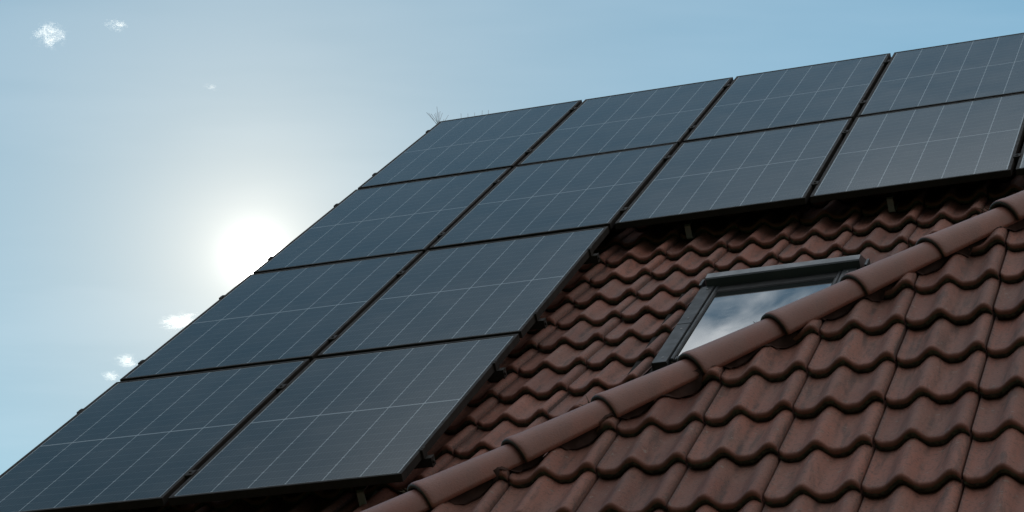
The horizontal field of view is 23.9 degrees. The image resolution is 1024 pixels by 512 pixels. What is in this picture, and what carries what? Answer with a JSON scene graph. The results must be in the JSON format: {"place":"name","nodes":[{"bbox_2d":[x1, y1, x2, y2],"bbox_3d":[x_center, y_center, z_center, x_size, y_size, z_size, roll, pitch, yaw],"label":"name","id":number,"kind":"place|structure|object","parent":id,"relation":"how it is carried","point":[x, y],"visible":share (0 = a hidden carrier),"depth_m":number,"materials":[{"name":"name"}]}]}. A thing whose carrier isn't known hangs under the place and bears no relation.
{"place":"outdoors","nodes":[
{"label":"outdoors","id":0,"kind":"place"},
{"bbox_2d":[0,0,1023,474],"label":"sky","id":1,"kind":"structure","parent":0,"point":[155,155],"materials":[{"name":"blue"}]},
{"label":"ground","id":2,"kind":"structure","parent":0,"visible":0},
{"bbox_2d":[108,116,1023,511],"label":"house","id":3,"kind":"structure","parent":2,"relation":"on","point":[858,354],"depth_m":9.11,"materials":[{"name":"tile"}]},
{"bbox_2d":[121,446,435,511],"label":"mounting rail","id":4,"kind":"object","parent":3,"relation":"attached to","point":[427,461],"visible":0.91,"depth_m":9.91,"materials":[{"name":"metal"}]},
{"bbox_2d":[0,359,309,511],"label":"solar panel","id":5,"kind":"object","parent":4,"relation":"attached to","point":[136,444],"visible":0.98,"depth_m":10.89,"materials":[{"name":"black glass"}]},
{"bbox_2d":[168,334,519,505],"bbox_3d":[-0.691,0.697,10.642,1.040,0.035,1.756,-8,15,18],"label":"solar panel","id":6,"kind":"object","parent":4,"relation":"attached to","point":[356,420],"visible":1,"depth_m":10.49,"materials":[{"name":"black glass"}]},
{"bbox_2d":[77,360,506,412],"bbox_3d":[-1.047,0.639,11.240,2.162,0.087,0.060,-8,15,18],"label":"mounting rail","id":7,"kind":"object","parent":3,"relation":"attached to","point":[499,373],"visible":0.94,"depth_m":10.90,"materials":[{"name":"black metal"}]},
{"bbox_2d":[138,311,547,363],"bbox_3d":[-0.856,0.433,11.894,2.162,0.087,0.060,-8,15,18],"label":"mounting rail","id":8,"kind":"object","parent":3,"relation":"attached to","point":[540,323],"visible":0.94,"depth_m":11.56,"materials":[{"name":"black metal"}]},
{"bbox_2d":[219,246,599,298],"bbox_3d":[-0.567,0.122,12.879,2.162,0.087,0.060,-8,15,18],"label":"mounting rail","id":9,"kind":"object","parent":3,"relation":"attached to","point":[593,258],"visible":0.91,"depth_m":12.54,"materials":[{"name":"black metal"}]},
{"bbox_2d":[120,251,422,381],"bbox_3d":[-1.211,0.308,12.628,1.040,0.035,1.756,-8,15,18],"label":"solar panel","id":10,"kind":"object","parent":9,"relation":"attached to","point":[301,313],"visible":0.92,"depth_m":12.53,"materials":[{"name":"black glass"}]},
{"bbox_2d":[317,226,608,357],"bbox_3d":[-0.208,0.176,12.292,1.040,0.037,1.757,-7,15,18],"label":"solar panel","id":11,"kind":"object","parent":9,"relation":"attached to","point":[478,291],"visible":0.96,"depth_m":12.19,"materials":[{"name":"black glass"}]},
{"bbox_2d":[426,110,488,123],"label":"bird spikes","id":12,"kind":"object","parent":3,"relation":"on","point":[441,115],"visible":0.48,"depth_m":17.23,"materials":[{"name":"grey metal"}]},
{"bbox_2d":[334,130,848,206],"bbox_3d":[1.436,-0.615,14.080,5.360,0.087,0.060,-8,15,18],"label":"mounting rail","id":13,"kind":"object","parent":3,"relation":"attached to","point":[666,158],"visible":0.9,"depth_m":14.22,"materials":[{"name":"black metal"}]},
{"bbox_2d":[372,100,865,175],"bbox_3d":[1.634,-0.828,14.755,5.360,0.089,0.062,-8,15,18],"label":"mounting rail","id":14,"kind":"object","parent":3,"relation":"attached to","point":[690,128],"visible":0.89,"depth_m":14.90,"materials":[{"name":"black metal"}]},
{"bbox_2d":[683,53,890,141],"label":"solar panel","id":15,"kind":"object","parent":14,"relation":"attached to","point":[798,96],"visible":0.94,"depth_m":15.17,"materials":[{"name":"black glass"}]},
{"bbox_2d":[858,33,1023,116],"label":"solar panel","id":16,"kind":"object","parent":14,"relation":"attached to","point":[954,72],"visible":0.94,"depth_m":14.83,"materials":[{"name":"black glass"}]},
{"bbox_2d":[267,153,1020,259],"bbox_3d":[1.118,-0.223,12.973,5.360,0.170,0.244,-8,15,18],"label":"mounting rail","id":17,"kind":"object","parent":3,"relation":"attached to","point":[690,234],"visible":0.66,"depth_m":12.86,"materials":[{"name":"metal"}]},
{"bbox_2d":[253,167,511,273],"bbox_3d":[-0.728,-0.211,14.278,1.040,0.037,1.756,-7,15,18],"label":"solar panel","id":18,"kind":"object","parent":17,"relation":"attached to","point":[392,219],"visible":0.9,"depth_m":14.19,"materials":[{"name":"black glass"}]},
{"bbox_2d":[429,143,677,249],"bbox_3d":[0.274,-0.347,13.941,1.040,0.036,1.756,-8,14,18],"label":"solar panel","id":19,"kind":"object","parent":17,"relation":"attached to","point":[568,195],"visible":0.97,"depth_m":13.84,"materials":[{"name":"black glass"}]},
{"bbox_2d":[615,118,852,229],"bbox_3d":[1.278,-0.477,13.607,1.040,0.037,1.756,-8,15,18],"label":"solar panel","id":20,"kind":"object","parent":17,"relation":"attached to","point":[749,172],"visible":0.99,"depth_m":13.46,"materials":[{"name":"black glass"}]},
{"bbox_2d":[810,93,1023,202],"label":"solar panel","id":21,"kind":"object","parent":17,"relation":"attached to","point":[940,145],"visible":1,"depth_m":13.11,"materials":[{"name":"black glass"}]},
{"bbox_2d":[1016,144,1023,175],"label":"solar panel","id":22,"kind":"object","parent":17,"relation":"attached to","point":[1020,168],"visible":1,"depth_m":12.35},
{"bbox_2d":[426,60,889,131],"bbox_3d":[1.941,-1.158,15.803,5.360,0.087,0.060,-8,15,18],"label":"mounting rail","id":23,"kind":"object","parent":3,"relation":"attached to","point":[885,62],"visible":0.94,"depth_m":15.94,"materials":[{"name":"black metal"}]},
{"bbox_2d":[358,100,581,188],"bbox_3d":[-0.245,-0.733,15.928,1.040,0.035,1.756,-8,15,18],"label":"solar panel","id":24,"kind":"object","parent":23,"relation":"attached to","point":[487,142],"visible":0.91,"depth_m":15.85,"materials":[{"name":"black glass"}]},
{"bbox_2d":[517,77,732,165],"bbox_3d":[0.758,-0.864,15.593,1.040,0.037,1.756,-8,15,18],"label":"solar panel","id":25,"kind":"object","parent":23,"relation":"attached to","point":[633,120],"visible":0.92,"depth_m":15.52,"materials":[{"name":"black glass"}]},
{"bbox_2d":[628,254,869,373],"bbox_3d":[1.147,0.298,11.086,1.123,0.193,1.580,-8,15,18],"label":"roof window","id":26,"kind":"structure","parent":3,"relation":"in","point":[731,301],"depth_m":11.35,"materials":[{"name":"glass"}]}
]}

